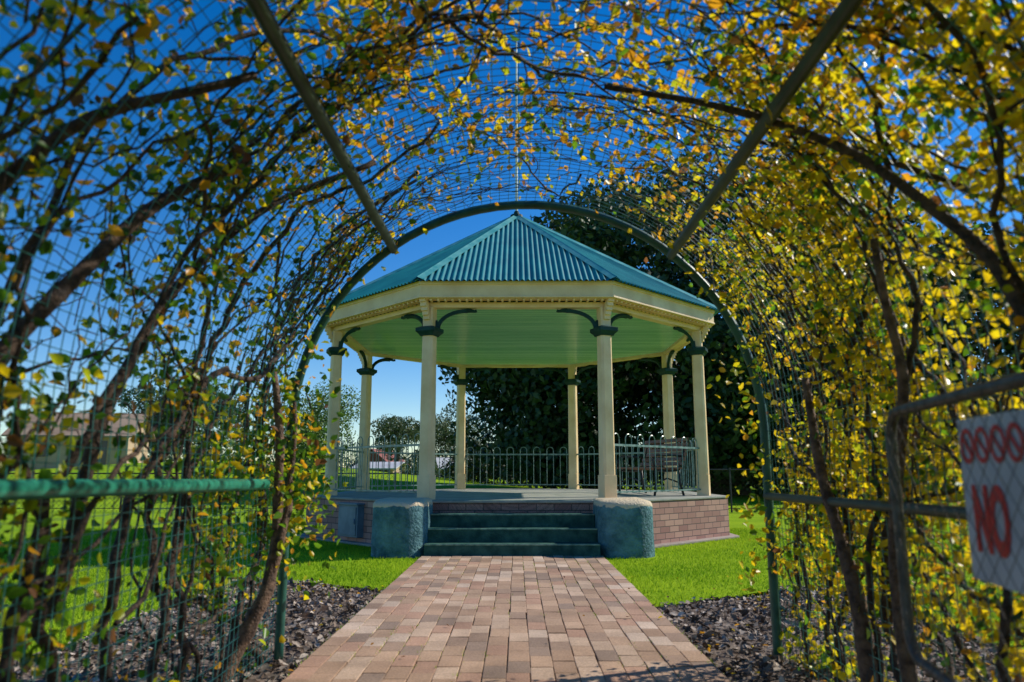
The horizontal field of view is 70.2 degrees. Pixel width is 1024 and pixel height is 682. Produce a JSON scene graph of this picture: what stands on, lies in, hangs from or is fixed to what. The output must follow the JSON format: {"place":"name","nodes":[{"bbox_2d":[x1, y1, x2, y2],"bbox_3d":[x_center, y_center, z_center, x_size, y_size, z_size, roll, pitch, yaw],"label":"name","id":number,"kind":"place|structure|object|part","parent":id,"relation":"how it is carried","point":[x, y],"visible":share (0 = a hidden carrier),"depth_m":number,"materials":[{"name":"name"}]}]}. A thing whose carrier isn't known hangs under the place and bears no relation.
{"place":"outdoors","nodes":[
{"label":"outdoors","id":0,"kind":"place"},
{"bbox_2d":[281,556,730,681],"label":"brick path","id":1,"kind":"structure","parent":0,"point":[534,636],"depth_m":4.71,"materials":[{"name":"brown brick"}]},
{"bbox_2d":[0,0,1023,681],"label":"garden arch tunnel","id":2,"kind":"structure","parent":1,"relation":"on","point":[808,62],"depth_m":2.84,"materials":[{"name":"paint"}]},
{"bbox_2d":[62,576,989,681],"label":"fallen leaves","id":3,"kind":"object","parent":1,"relation":"on","point":[723,666],"visible":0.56,"depth_m":4.60,"materials":[{"name":"yellow plant"}]},
{"bbox_2d":[881,371,1023,681],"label":"pipe gate","id":4,"kind":"structure","parent":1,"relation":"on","point":[1014,382],"depth_m":1.94,"materials":[{"name":"metal"}]},
{"bbox_2d":[956,409,1023,594],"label":"prohibition sign","id":5,"kind":"object","parent":4,"relation":"attached to","point":[1011,455],"visible":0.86,"depth_m":1.61,"materials":[{"name":"white metal"}]},
{"bbox_2d":[0,461,1023,681],"bbox_3d":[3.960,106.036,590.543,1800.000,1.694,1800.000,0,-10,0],"label":"grass ground","id":6,"kind":"structure","parent":0,"point":[756,520],"depth_m":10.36,"materials":[{"name":"green plant"}]},
{"bbox_2d":[10,428,148,470],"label":"walls","id":7,"kind":"structure","parent":6,"relation":"on","point":[52,458],"depth_m":41.29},
{"bbox_2d":[30,441,107,464],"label":"windows and door","id":8,"kind":"structure","parent":7,"relation":"attached to","point":[103,456],"depth_m":41.61,"materials":[{"name":"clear glass"}]},
{"bbox_2d":[1,412,154,438],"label":"roof","id":9,"kind":"structure","parent":7,"relation":"on","point":[115,426],"depth_m":42.51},
{"bbox_2d":[117,372,249,461],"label":"gum tree","id":10,"kind":"object","parent":6,"relation":"on","point":[136,392],"visible":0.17,"depth_m":58.71,"materials":[{"name":"green plant"}]},
{"bbox_2d":[13,581,380,681],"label":"mulch bed","id":11,"kind":"object","parent":6,"relation":"on","point":[310,638],"visible":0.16,"depth_m":4.53,"materials":[{"name":"wood"}]},
{"bbox_2d":[7,471,396,511],"bbox_3d":[-11.471,3.970,19.177,16.843,1.050,0.050,0,-10,0],"label":"chain link fence","id":12,"kind":"object","parent":6,"relation":"on","point":[120,502],"visible":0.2,"depth_m":19.13,"materials":[{"name":"metal"}]},
{"bbox_2d":[225,458,324,472],"bbox_3d":[-11.376,6.330,34.131,4.868,1.690,3.243,0,-10,0],"label":"garden shrub","id":13,"kind":"object","parent":6,"relation":"on","point":[297,466],"visible":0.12,"depth_m":33.82,"materials":[{"name":"green plant"}]},
{"bbox_2d":[266,378,360,470],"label":"pepper tree","id":14,"kind":"object","parent":6,"relation":"on","point":[323,419],"visible":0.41,"depth_m":40.61,"materials":[{"name":"green plant"}]},
{"bbox_2d":[354,451,383,464],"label":"walls","id":15,"kind":"structure","parent":6,"relation":"on","point":[374,459],"depth_m":73.17,"materials":[{"name":"red brick"}]},
{"bbox_2d":[349,448,409,466],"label":"roof","id":16,"kind":"structure","parent":15,"relation":"on","point":[380,455],"depth_m":73.49,"materials":[{"name":"red metal"}]},
{"bbox_2d":[350,462,410,473],"bbox_3d":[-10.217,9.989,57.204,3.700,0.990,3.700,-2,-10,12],"label":"cottage","id":17,"kind":"structure","parent":6,"relation":"on","point":[375,466],"depth_m":55.92,"materials":[{"name":"white glass"}]},
{"bbox_2d":[370,414,419,461],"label":"gum tree","id":18,"kind":"object","parent":6,"relation":"on","point":[400,429],"visible":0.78,"depth_m":65.16,"materials":[{"name":"green plant"}]},
{"bbox_2d":[147,449,658,477],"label":"distant trees","id":19,"kind":"object","parent":6,"relation":"on","point":[412,458],"visible":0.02,"depth_m":99.34,"materials":[{"name":"green plant"}]},
{"bbox_2d":[397,460,453,478],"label":"garden shrub","id":20,"kind":"object","parent":6,"relation":"on","point":[409,471],"visible":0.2,"depth_m":50.02,"materials":[{"name":"green plant"}]},
{"bbox_2d":[411,402,494,456],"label":"gum tree","id":21,"kind":"object","parent":6,"relation":"on","point":[443,432],"visible":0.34,"depth_m":68.91,"materials":[{"name":"green plant"}]},
{"bbox_2d":[435,457,471,479],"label":"cottage","id":22,"kind":"structure","parent":6,"relation":"on","point":[437,460],"depth_m":64.33,"materials":[{"name":"white glass"}]},
{"bbox_2d":[0,0,1023,681],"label":"climbing rose","id":23,"kind":"object","parent":6,"relation":"on","point":[1006,278],"visible":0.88,"depth_m":2.78,"materials":[{"name":"plant"}]},
{"bbox_2d":[13,577,1014,681],"bbox_3d":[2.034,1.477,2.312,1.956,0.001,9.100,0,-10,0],"label":"mulch bed","id":24,"kind":"object","parent":6,"relation":"on","point":[745,664],"visible":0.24,"depth_m":4.53,"materials":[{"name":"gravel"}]},
{"bbox_2d":[242,611,847,670],"bbox_3d":[0.294,1.768,4.391,3.678,0.107,1.342,0,-10,0],"label":"weed plant","id":25,"kind":"object","parent":24,"relation":"on","point":[824,658],"visible":0.12,"depth_m":3.86,"materials":[{"name":"green plant"}]},
{"bbox_2d":[297,43,738,557],"bbox_3d":[0.087,-1.409,13.680,7.160,9.700,7.906,0,-10,0],"label":"gazebo","id":26,"kind":"object","parent":6,"relation":"on","point":[516,289],"visible":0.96,"depth_m":11.33,"materials":[{"name":"wood"}]},
{"bbox_2d":[336,502,364,537],"bbox_3d":[-2.389,2.660,10.845,0.200,0.490,0.560,10,-14,-44],"label":"electrical cabinet","id":27,"kind":"object","parent":26,"relation":"attached to","point":[350,519],"visible":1,"depth_m":10.71,"materials":[{"name":"metal"}]},
{"bbox_3d":[-2.450,2.664,10.782,0.028,0.400,0.460,10,-14,-44],"label":"cabinet door","id":28,"kind":"part","parent":27,"relation":"part of","materials":[{"name":"paint"}]},
{"bbox_2d":[617,437,687,495],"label":"chairs","id":29,"kind":"object","parent":26,"relation":"on","point":[652,463],"visible":0.78,"depth_m":12.62,"materials":[{"name":"wood"}]},
{"bbox_2d":[436,436,957,487],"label":"shrub hedge","id":30,"kind":"object","parent":6,"relation":"on","point":[479,474],"visible":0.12,"depth_m":43.98,"materials":[{"name":"green plant"}]},
{"bbox_2d":[438,141,1023,494],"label":"fig tree","id":31,"kind":"object","parent":6,"relation":"on","point":[530,416],"visible":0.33,"depth_m":29.54,"materials":[{"name":"green plant"}]},
{"bbox_2d":[638,468,958,511],"bbox_3d":[12.928,3.892,19.027,19.243,1.150,0.050,0,-10,0],"label":"chain link fence","id":32,"kind":"object","parent":6,"relation":"on","point":[730,481],"visible":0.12,"depth_m":19.10,"materials":[{"name":"metal"}]},
{"bbox_2d":[0,0,1023,467],"label":"sky","id":33,"kind":"structure","parent":0,"point":[396,385],"materials":[{"name":"blue"}]}
]}

